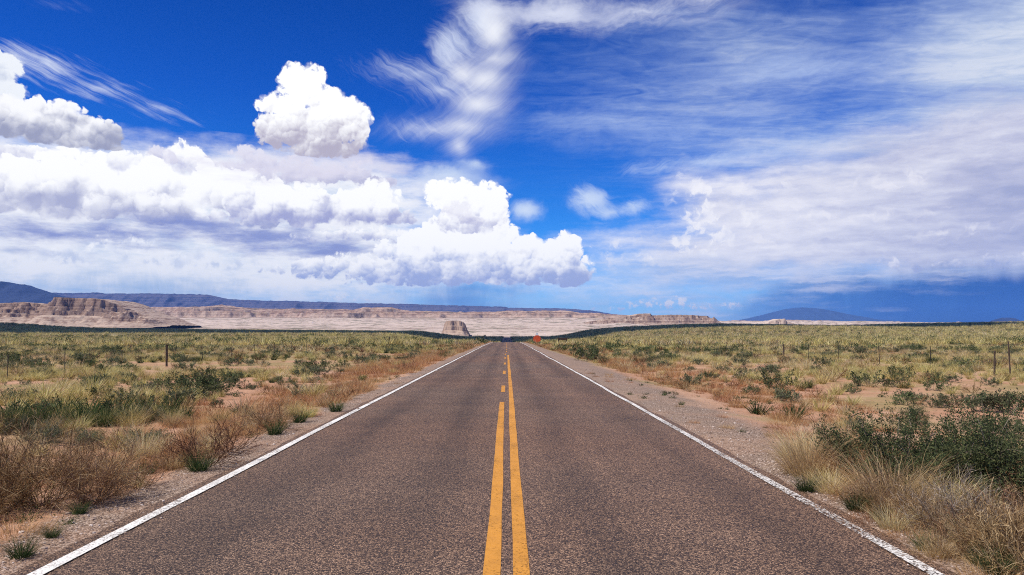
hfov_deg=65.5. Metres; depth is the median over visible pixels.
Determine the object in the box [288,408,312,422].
grass tuft
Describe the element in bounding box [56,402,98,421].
grass tuft
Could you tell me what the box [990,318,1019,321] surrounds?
mountain range
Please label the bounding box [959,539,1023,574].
grass tuft
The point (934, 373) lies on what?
shrub
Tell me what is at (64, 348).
shrub
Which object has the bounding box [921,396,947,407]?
shrub
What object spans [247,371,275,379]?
grass tuft
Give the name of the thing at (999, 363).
grass tuft
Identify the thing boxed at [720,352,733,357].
shrub
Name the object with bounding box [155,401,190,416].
grass tuft
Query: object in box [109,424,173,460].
grass tuft
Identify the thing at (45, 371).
shrub
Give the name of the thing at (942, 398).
shrub
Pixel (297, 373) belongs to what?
shrub
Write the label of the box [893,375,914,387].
grass tuft
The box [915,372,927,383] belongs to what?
grass tuft
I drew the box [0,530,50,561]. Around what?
grass tuft
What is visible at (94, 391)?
shrub
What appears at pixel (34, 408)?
grass tuft
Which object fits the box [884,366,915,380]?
shrub
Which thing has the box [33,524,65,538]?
grass tuft
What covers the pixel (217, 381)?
shrub
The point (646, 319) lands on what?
mesa hill
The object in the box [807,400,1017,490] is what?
shrub
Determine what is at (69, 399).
grass tuft
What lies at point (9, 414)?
grass tuft
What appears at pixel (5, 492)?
dry shrub
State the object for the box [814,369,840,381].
grass tuft
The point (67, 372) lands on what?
grass tuft
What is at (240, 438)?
dry shrub
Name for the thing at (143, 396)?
grass tuft
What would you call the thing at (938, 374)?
shrub
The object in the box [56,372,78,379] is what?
dry shrub
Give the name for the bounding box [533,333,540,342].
road sign
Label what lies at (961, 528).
grass tuft
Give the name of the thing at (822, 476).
grass tuft
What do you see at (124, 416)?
grass tuft
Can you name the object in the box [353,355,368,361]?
shrub
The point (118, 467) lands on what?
grass tuft
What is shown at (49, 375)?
grass tuft
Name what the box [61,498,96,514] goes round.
grass tuft
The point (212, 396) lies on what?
grass tuft
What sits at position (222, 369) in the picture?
shrub
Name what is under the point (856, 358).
shrub
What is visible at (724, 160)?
sky
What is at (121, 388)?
shrub
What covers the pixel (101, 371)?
grass tuft
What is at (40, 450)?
grass tuft
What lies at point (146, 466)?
grass tuft
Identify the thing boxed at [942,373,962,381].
shrub
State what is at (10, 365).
shrub
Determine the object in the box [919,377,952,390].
shrub
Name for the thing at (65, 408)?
grass tuft
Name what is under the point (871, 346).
shrub
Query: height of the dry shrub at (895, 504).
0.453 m
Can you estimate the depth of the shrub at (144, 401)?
21.62 m
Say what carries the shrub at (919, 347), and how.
on the ground at (688, 409)
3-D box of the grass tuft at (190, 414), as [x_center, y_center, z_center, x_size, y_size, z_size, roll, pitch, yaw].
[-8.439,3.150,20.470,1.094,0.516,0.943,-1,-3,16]
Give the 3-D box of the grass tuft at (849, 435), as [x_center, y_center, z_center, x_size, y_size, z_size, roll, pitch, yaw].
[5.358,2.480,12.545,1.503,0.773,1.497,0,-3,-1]
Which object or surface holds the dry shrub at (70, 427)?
on the ground at (688, 409)
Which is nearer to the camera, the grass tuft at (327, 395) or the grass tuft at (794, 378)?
the grass tuft at (327, 395)
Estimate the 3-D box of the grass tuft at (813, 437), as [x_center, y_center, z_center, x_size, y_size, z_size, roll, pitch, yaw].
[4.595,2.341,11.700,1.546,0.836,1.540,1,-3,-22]
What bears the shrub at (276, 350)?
on the ground at (688, 409)
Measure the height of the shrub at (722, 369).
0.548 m
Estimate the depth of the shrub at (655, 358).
61.53 m
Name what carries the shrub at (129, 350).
on the ground at (688, 409)
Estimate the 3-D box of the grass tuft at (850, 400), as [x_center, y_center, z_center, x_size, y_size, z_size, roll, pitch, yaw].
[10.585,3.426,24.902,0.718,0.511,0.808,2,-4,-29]
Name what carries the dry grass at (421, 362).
on the ground at (688, 409)
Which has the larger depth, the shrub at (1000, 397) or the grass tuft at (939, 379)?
the grass tuft at (939, 379)
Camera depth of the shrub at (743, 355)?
61.63 m
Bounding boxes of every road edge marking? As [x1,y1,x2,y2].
[27,338,503,574]
[520,342,942,574]
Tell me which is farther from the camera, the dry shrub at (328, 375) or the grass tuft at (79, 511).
the dry shrub at (328, 375)
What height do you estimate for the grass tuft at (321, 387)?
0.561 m
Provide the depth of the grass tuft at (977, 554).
6.58 m
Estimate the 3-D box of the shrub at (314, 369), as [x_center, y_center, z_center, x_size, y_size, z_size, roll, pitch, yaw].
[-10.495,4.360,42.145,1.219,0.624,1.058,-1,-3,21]
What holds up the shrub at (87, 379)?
on the ground at (688, 409)
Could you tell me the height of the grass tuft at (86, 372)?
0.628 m
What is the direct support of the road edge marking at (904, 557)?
on the road
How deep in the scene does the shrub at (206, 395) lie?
26.23 m
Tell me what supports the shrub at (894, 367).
on the ground at (688, 409)
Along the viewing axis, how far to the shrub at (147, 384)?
29.03 m
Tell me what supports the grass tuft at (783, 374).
on the ground at (688, 409)
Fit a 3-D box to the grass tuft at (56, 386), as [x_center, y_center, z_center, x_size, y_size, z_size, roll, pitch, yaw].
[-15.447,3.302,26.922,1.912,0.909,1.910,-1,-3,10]
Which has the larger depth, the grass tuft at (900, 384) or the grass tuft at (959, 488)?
the grass tuft at (900, 384)
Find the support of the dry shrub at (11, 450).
on the ground at (688, 409)
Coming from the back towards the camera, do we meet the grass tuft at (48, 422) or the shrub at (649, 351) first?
the shrub at (649, 351)
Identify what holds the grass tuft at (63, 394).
on the ground at (688, 409)
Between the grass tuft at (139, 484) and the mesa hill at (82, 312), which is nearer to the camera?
the grass tuft at (139, 484)
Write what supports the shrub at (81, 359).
on the ground at (688, 409)
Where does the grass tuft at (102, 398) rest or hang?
on the ground at (688, 409)
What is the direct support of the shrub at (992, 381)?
on the ground at (688, 409)
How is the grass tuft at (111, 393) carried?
on the ground at (688, 409)
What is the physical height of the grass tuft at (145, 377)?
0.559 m
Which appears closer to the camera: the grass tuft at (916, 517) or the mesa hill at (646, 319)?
the grass tuft at (916, 517)
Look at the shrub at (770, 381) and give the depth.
32.14 m
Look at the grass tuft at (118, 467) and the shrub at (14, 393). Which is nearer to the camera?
the grass tuft at (118, 467)
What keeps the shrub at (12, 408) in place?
on the ground at (688, 409)
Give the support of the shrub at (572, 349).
on the ground at (688, 409)
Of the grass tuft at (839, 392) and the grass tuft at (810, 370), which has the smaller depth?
the grass tuft at (839, 392)
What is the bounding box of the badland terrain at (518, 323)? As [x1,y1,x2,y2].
[114,304,949,336]
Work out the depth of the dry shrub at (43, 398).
22.61 m
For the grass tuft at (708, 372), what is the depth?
39.86 m
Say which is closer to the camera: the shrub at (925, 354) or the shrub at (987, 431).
the shrub at (987, 431)
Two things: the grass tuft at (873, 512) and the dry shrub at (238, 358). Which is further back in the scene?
the dry shrub at (238, 358)
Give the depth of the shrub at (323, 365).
46.92 m
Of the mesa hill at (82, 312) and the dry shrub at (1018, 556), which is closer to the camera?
the dry shrub at (1018, 556)
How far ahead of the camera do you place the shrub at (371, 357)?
60.66 m
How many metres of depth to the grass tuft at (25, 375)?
37.64 m
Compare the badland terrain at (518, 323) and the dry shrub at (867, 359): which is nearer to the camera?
the dry shrub at (867, 359)
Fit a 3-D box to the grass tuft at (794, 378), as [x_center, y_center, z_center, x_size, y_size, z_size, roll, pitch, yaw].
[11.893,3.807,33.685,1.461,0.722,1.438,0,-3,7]
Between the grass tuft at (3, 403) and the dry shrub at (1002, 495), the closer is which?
the dry shrub at (1002, 495)
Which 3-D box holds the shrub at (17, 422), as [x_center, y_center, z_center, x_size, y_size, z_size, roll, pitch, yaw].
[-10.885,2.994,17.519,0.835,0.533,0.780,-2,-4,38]
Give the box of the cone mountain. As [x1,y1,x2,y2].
[739,307,904,321]
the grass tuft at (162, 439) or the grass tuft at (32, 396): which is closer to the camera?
the grass tuft at (162, 439)
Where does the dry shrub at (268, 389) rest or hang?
on the ground at (688, 409)
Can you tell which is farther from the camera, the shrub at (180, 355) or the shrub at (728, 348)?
the shrub at (728, 348)
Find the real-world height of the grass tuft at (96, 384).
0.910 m
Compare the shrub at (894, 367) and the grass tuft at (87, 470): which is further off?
the shrub at (894, 367)
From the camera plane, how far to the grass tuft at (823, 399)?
25.98 m
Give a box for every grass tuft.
[0,386,21,405]
[0,390,40,417]
[0,403,56,419]
[0,407,33,423]
[0,408,30,428]
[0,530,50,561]
[1,393,32,413]
[1,401,21,429]
[5,378,78,401]
[13,398,60,416]
[14,390,53,408]
[15,403,63,428]
[16,384,44,396]
[16,405,82,427]
[19,369,38,380]
[22,372,41,380]
[23,372,47,380]
[23,373,86,396]
[23,390,48,403]
[29,411,70,430]
[30,370,62,378]
[30,442,51,455]
[31,370,49,380]
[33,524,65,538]
[37,393,73,407]
[39,392,66,408]
[41,414,81,436]
[41,455,115,483]
[42,391,92,414]
[42,404,85,426]
[45,391,87,404]
[48,399,81,420]
[51,386,84,400]
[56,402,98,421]
[60,377,105,398]
[61,394,111,417]
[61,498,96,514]
[63,367,79,377]
[65,411,97,430]
[66,369,117,391]
[67,408,109,426]
[70,384,98,401]
[76,368,92,376]
[77,367,97,376]
[78,406,127,426]
[87,406,117,422]
[89,389,113,403]
[90,393,140,413]
[92,367,112,375]
[92,441,138,470]
[94,386,129,400]
[94,418,141,451]
[94,452,141,484]
[95,418,170,438]
[97,403,140,424]
[101,405,152,426]
[104,378,120,387]
[104,404,146,419]
[108,366,126,376]
[108,400,166,423]
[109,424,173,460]
[114,383,146,403]
[118,468,152,487]
[120,393,162,410]
[122,404,161,421]
[122,434,163,446]
[123,387,163,405]
[125,384,162,402]
[133,381,156,394]
[136,458,161,474]
[140,371,154,379]
[141,432,184,449]
[142,400,179,421]
[147,384,180,400]
[147,406,192,426]
[149,381,188,401]
[154,391,186,409]
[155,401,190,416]
[155,406,188,420]
[160,453,185,469]
[172,401,204,418]
[177,446,219,471]
[179,430,222,452]
[181,422,198,435]
[182,389,203,403]
[199,427,231,448]
[204,390,219,401]
[204,405,235,422]
[221,390,262,415]
[238,417,262,430]
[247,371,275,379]
[262,416,293,434]
[268,405,297,419]
[269,367,289,377]
[272,376,287,391]
[277,401,305,413]
[284,382,316,392]
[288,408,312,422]
[292,404,323,417]
[297,382,327,396]
[299,372,313,379]
[309,380,338,392]
[319,387,337,399]
[324,398,348,411]
[699,369,714,376]
[734,371,749,381]
[738,398,778,414]
[752,425,866,477]
[756,420,818,458]
[762,425,848,468]
[774,371,805,385]
[775,401,818,418]
[776,369,794,380]
[781,431,900,482]
[784,421,855,465]
[788,471,829,492]
[791,380,811,390]
[795,397,817,406]
[796,465,849,494]
[799,358,813,369]
[799,376,817,388]
[799,410,878,440]
[800,463,852,487]
[802,364,823,375]
[803,443,985,512]
[804,393,839,411]
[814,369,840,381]
[814,373,831,383]
[820,388,837,401]
[823,380,848,394]
[823,424,896,459]
[831,417,849,428]
[832,400,861,414]
[835,485,878,512]
[841,391,865,404]
[858,497,919,531]
[862,369,883,380]
[867,505,892,520]
[883,371,902,379]
[887,461,1011,514]
[889,490,966,530]
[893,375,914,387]
[902,526,957,551]
[907,526,960,559]
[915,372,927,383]
[934,371,945,381]
[934,505,1005,547]
[943,385,957,393]
[953,540,1007,565]
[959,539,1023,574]
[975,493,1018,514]
[987,374,1004,382]
[989,357,1006,367]
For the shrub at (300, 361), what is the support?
on the ground at (688, 409)
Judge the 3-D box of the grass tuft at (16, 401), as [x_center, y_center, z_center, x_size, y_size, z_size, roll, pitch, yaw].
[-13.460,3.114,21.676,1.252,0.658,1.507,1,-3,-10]
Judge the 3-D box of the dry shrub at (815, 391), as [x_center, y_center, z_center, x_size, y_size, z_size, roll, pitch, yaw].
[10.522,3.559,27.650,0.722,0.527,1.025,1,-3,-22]
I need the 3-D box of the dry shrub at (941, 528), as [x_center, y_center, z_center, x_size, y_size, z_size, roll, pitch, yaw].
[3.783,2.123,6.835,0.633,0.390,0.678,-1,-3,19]
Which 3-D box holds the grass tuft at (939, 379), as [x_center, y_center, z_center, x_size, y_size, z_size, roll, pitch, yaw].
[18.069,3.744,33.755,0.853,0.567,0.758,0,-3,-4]
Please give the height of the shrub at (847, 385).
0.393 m
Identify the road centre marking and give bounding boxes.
[483,402,503,574]
[501,343,506,391]
[507,355,529,574]
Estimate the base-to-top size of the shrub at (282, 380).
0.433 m
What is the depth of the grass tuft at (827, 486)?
9.53 m
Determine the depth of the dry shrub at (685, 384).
29.82 m
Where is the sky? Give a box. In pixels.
[0,0,1023,321]
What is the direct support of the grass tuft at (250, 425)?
on the ground at (688, 409)
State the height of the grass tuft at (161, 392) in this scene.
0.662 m
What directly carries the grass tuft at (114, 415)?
on the ground at (688, 409)
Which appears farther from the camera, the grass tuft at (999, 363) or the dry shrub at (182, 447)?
the grass tuft at (999, 363)
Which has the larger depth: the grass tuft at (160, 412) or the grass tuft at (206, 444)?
the grass tuft at (160, 412)
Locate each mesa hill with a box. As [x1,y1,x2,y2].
[0,297,201,327]
[584,313,720,324]
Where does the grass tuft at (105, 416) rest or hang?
on the ground at (688, 409)
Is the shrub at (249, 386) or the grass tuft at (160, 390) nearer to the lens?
the grass tuft at (160, 390)
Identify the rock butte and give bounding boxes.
[441,321,469,335]
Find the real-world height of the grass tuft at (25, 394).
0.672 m
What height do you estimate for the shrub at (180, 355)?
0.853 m
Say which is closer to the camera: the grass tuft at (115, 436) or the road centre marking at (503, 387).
the grass tuft at (115, 436)
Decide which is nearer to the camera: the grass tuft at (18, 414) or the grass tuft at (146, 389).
the grass tuft at (18, 414)
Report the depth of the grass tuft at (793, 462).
10.74 m
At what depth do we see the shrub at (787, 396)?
25.75 m
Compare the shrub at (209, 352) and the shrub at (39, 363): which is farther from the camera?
the shrub at (209, 352)
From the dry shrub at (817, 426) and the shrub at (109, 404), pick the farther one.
the shrub at (109, 404)
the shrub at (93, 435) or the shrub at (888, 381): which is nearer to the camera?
the shrub at (93, 435)
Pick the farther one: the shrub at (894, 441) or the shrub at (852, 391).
the shrub at (852, 391)
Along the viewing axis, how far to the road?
8.70 m
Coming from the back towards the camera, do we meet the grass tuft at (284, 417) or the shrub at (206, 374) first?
the shrub at (206, 374)
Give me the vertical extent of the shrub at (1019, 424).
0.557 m
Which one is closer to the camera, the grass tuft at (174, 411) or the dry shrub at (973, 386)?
the grass tuft at (174, 411)
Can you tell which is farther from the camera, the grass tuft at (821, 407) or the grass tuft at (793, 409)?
the grass tuft at (821, 407)
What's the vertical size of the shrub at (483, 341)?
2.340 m
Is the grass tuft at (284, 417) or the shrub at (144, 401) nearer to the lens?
the grass tuft at (284, 417)
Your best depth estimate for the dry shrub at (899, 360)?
49.78 m
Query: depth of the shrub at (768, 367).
40.82 m
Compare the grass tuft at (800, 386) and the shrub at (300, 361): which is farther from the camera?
the shrub at (300, 361)
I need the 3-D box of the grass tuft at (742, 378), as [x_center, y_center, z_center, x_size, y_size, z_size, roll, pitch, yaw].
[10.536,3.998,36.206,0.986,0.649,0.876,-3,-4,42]
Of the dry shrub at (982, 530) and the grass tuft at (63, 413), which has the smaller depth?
the dry shrub at (982, 530)
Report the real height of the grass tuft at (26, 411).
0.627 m
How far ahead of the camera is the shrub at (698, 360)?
54.49 m
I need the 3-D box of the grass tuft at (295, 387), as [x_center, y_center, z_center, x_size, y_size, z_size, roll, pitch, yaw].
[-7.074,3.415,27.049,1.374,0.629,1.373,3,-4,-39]
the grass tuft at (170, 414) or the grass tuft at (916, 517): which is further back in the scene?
the grass tuft at (170, 414)
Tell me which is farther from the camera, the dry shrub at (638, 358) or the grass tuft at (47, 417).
the dry shrub at (638, 358)
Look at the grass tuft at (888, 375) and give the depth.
34.78 m
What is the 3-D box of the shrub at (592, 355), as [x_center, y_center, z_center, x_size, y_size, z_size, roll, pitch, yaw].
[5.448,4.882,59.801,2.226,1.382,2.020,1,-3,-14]
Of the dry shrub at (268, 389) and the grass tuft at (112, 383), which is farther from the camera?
the grass tuft at (112, 383)
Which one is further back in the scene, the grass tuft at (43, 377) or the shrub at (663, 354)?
the shrub at (663, 354)
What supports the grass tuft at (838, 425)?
on the ground at (688, 409)
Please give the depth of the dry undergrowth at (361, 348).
103.52 m
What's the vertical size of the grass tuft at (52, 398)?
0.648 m
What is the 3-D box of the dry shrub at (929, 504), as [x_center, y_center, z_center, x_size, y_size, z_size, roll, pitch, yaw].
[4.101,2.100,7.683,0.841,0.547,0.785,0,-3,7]
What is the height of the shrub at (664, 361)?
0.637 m
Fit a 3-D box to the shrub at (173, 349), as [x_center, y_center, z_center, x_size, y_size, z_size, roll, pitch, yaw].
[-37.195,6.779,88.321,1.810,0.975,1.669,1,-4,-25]
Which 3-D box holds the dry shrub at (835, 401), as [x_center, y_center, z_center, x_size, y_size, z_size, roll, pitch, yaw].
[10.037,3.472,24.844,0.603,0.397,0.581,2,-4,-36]
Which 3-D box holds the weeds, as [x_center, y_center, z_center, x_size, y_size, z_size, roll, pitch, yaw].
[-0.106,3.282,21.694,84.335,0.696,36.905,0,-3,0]
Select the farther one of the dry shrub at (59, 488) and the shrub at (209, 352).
the shrub at (209, 352)
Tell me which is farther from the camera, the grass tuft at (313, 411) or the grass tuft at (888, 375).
the grass tuft at (888, 375)
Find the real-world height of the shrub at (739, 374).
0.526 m
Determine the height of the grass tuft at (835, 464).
0.905 m
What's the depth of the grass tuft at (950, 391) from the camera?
27.90 m
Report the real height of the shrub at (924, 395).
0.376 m
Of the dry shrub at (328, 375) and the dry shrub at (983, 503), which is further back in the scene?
the dry shrub at (328, 375)
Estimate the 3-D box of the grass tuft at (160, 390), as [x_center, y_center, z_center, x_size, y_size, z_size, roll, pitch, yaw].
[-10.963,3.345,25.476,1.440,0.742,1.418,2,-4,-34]
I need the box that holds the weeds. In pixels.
[2,373,1023,541]
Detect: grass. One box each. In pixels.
[0,321,1023,457]
[0,341,1023,574]
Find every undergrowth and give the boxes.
[0,322,1023,403]
[20,342,1023,439]
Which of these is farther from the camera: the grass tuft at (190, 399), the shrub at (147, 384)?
the shrub at (147, 384)
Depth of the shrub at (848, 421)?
18.85 m
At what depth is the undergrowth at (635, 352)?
199.62 m
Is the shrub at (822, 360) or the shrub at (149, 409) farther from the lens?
the shrub at (822, 360)
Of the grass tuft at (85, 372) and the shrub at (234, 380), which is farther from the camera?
the grass tuft at (85, 372)
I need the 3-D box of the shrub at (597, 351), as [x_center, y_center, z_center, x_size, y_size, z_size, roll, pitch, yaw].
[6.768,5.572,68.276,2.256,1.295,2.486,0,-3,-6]
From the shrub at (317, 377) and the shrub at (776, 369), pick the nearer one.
the shrub at (317, 377)
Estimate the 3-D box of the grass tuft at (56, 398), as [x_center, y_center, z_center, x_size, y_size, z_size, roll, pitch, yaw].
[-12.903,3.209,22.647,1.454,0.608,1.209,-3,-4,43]
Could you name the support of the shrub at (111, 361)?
on the ground at (688, 409)
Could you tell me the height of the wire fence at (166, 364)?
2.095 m
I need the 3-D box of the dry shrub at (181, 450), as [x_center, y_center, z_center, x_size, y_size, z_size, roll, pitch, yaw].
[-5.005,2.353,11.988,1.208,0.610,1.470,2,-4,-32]
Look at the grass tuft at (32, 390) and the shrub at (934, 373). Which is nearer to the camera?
the grass tuft at (32, 390)
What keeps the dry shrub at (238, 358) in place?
on the ground at (688, 409)
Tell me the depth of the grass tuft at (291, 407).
19.25 m
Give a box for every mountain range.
[0,281,69,303]
[54,292,617,314]
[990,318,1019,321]
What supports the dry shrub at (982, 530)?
on the ground at (688, 409)
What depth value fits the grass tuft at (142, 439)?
14.02 m
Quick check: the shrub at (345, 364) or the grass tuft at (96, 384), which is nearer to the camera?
the grass tuft at (96, 384)
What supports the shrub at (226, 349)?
on the ground at (688, 409)
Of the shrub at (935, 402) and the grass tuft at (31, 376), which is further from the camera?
the grass tuft at (31, 376)
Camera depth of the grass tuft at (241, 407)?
20.79 m
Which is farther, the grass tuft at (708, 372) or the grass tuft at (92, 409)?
the grass tuft at (708, 372)
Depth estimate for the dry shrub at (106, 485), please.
8.99 m
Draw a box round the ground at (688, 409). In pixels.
[0,323,1023,574]
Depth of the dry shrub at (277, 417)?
15.79 m
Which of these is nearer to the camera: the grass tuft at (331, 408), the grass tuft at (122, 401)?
the grass tuft at (331, 408)
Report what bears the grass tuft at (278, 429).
on the ground at (688, 409)
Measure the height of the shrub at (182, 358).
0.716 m
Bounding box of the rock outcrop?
[760,319,793,323]
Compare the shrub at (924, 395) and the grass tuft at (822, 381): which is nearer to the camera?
the shrub at (924, 395)
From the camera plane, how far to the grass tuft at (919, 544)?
7.05 m
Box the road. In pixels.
[10,337,957,574]
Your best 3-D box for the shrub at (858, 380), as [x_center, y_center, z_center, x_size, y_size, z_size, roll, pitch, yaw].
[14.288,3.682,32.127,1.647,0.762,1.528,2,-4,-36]
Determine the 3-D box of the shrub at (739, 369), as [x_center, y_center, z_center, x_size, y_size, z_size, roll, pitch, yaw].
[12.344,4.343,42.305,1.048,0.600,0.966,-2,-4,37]
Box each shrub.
[0,351,23,360]
[0,359,18,368]
[0,382,41,401]
[0,399,24,417]
[0,400,89,517]
[0,409,34,433]
[0,410,179,516]
[0,412,38,434]
[0,430,43,463]
[2,351,30,361]
[8,357,33,367]
[9,365,29,376]
[17,397,72,415]
[19,419,76,444]
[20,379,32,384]
[25,356,43,362]
[26,359,56,369]
[31,367,55,376]
[32,392,60,409]
[34,407,97,441]
[36,426,155,506]
[44,352,62,362]
[49,433,147,478]
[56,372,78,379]
[57,345,71,352]
[69,351,87,359]
[73,353,99,363]
[73,426,111,448]
[75,374,100,385]
[77,397,121,413]
[85,384,112,399]
[94,362,113,372]
[95,417,149,450]
[99,375,116,381]
[100,344,123,350]
[100,355,127,365]
[106,349,122,354]
[108,448,175,492]
[109,389,151,402]
[113,386,139,393]
[114,417,168,451]
[116,362,140,370]
[118,371,138,378]
[126,348,139,352]
[130,395,181,413]
[131,380,161,389]
[137,405,163,419]
[137,429,206,469]
[142,427,216,466]
[150,403,270,473]
[154,377,172,384]
[155,371,195,389]
[161,386,200,404]
[168,353,188,361]
[169,344,183,352]
[171,359,195,370]
[175,356,196,362]
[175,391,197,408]
[176,370,223,398]
[182,410,268,453]
[186,374,231,395]
[189,366,214,377]
[196,372,211,379]
[198,392,215,400]
[200,350,216,355]
[206,372,240,392]
[208,398,224,407]
[209,368,227,377]
[218,396,277,427]
[219,371,241,381]
[221,356,242,365]
[222,346,233,352]
[223,375,247,385]
[225,353,247,361]
[228,404,250,414]
[237,393,289,424]
[242,358,255,365]
[244,383,262,389]
[245,395,306,430]
[257,385,275,393]
[265,347,281,353]
[277,377,297,384]
[286,383,304,389]
[289,388,307,397]
[291,366,311,376]
[293,358,305,365]
[295,361,311,368]
[301,365,325,374]
[303,357,333,369]
[307,373,323,381]
[318,370,341,378]
[327,360,350,368]
[329,384,361,398]
[342,352,357,359]
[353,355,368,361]
[367,354,380,361]
[379,353,390,359]
[471,334,485,342]
[554,344,570,348]
[568,344,584,351]
[570,344,598,360]
[581,345,602,356]
[603,343,615,349]
[612,350,627,357]
[628,366,648,374]
[632,354,648,363]
[637,362,657,369]
[644,347,660,355]
[646,354,663,360]
[656,360,672,366]
[658,350,680,360]
[673,379,689,389]
[678,369,703,384]
[690,357,708,364]
[705,371,720,378]
[716,364,732,372]
[718,346,732,351]
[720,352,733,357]
[725,357,750,366]
[730,371,748,378]
[734,366,750,373]
[735,352,752,358]
[741,384,760,394]
[749,363,776,373]
[756,369,798,389]
[767,365,780,373]
[773,387,802,401]
[775,354,797,362]
[777,399,879,446]
[801,384,825,397]
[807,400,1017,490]
[810,355,835,366]
[821,364,852,378]
[822,462,910,513]
[826,394,844,404]
[841,415,866,427]
[843,382,860,391]
[846,370,885,386]
[848,386,861,393]
[849,340,862,347]
[850,354,867,360]
[851,347,867,354]
[856,355,883,368]
[864,343,880,349]
[868,482,964,525]
[877,373,910,388]
[883,403,935,425]
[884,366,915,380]
[885,356,911,366]
[886,363,908,373]
[889,464,1023,535]
[890,388,921,404]
[891,481,970,534]
[893,389,918,399]
[894,384,1023,505]
[904,429,1014,505]
[908,395,930,404]
[911,343,923,350]
[911,389,936,400]
[912,350,929,357]
[913,514,991,560]
[914,498,980,544]
[915,371,934,380]
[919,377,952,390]
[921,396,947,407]
[924,371,942,381]
[925,499,1023,559]
[926,370,943,379]
[929,388,970,406]
[937,467,1023,536]
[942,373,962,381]
[943,480,1023,570]
[944,397,964,407]
[947,497,1023,557]
[948,489,1023,574]
[949,355,983,368]
[955,343,980,351]
[955,417,977,428]
[958,472,1023,534]
[959,392,999,411]
[960,382,981,392]
[961,475,1023,537]
[964,387,1023,412]
[974,389,1023,410]
[981,354,1014,365]
[981,374,999,385]
[994,413,1023,437]
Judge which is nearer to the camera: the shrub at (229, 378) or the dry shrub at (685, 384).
the dry shrub at (685, 384)
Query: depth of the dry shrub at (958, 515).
7.34 m
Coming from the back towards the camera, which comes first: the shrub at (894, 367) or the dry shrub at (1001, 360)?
the dry shrub at (1001, 360)
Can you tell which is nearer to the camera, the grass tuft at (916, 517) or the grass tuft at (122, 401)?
the grass tuft at (916, 517)
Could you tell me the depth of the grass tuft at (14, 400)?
20.28 m
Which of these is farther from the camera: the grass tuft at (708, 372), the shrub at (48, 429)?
the grass tuft at (708, 372)
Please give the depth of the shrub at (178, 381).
28.99 m
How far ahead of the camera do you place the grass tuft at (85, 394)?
25.38 m
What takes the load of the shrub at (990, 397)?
on the ground at (688, 409)
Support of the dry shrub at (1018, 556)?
on the ground at (688, 409)
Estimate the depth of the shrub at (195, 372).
39.57 m
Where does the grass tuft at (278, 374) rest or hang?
on the ground at (688, 409)
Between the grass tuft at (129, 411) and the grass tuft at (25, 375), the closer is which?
the grass tuft at (129, 411)
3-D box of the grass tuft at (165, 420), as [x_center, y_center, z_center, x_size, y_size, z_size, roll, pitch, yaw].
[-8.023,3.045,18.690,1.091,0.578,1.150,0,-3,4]
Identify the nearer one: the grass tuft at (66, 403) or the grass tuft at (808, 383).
the grass tuft at (66, 403)
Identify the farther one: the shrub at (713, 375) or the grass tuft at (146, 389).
the shrub at (713, 375)
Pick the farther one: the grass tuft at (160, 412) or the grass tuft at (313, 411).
the grass tuft at (160, 412)
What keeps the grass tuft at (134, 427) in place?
on the ground at (688, 409)
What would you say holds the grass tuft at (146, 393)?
on the ground at (688, 409)
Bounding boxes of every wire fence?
[0,336,401,378]
[652,339,1023,374]
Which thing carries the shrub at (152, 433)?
on the ground at (688, 409)
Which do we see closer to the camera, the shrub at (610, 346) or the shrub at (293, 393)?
the shrub at (293, 393)
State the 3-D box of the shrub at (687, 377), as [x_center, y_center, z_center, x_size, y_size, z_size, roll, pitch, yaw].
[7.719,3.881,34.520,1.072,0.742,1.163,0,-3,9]
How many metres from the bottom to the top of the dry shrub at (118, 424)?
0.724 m
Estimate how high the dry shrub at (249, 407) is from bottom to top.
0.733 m
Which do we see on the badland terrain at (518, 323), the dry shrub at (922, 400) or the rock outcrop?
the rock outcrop
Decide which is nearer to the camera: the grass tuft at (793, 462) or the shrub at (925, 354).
the grass tuft at (793, 462)
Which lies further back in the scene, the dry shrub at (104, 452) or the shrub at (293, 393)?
the shrub at (293, 393)
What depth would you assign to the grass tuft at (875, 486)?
8.67 m
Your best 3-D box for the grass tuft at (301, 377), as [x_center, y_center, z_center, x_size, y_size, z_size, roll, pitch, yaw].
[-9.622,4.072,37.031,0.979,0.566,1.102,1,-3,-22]
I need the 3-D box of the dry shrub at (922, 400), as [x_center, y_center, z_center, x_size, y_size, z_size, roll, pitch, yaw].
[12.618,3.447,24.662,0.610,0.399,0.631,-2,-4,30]
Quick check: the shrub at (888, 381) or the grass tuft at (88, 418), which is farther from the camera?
the shrub at (888, 381)
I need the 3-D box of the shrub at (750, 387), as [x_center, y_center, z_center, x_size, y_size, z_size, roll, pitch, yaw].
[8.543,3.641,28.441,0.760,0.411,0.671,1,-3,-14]
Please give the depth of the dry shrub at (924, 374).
33.86 m
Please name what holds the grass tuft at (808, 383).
on the ground at (688, 409)
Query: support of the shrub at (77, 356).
on the ground at (688, 409)
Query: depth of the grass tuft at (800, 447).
11.19 m
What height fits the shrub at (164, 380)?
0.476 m

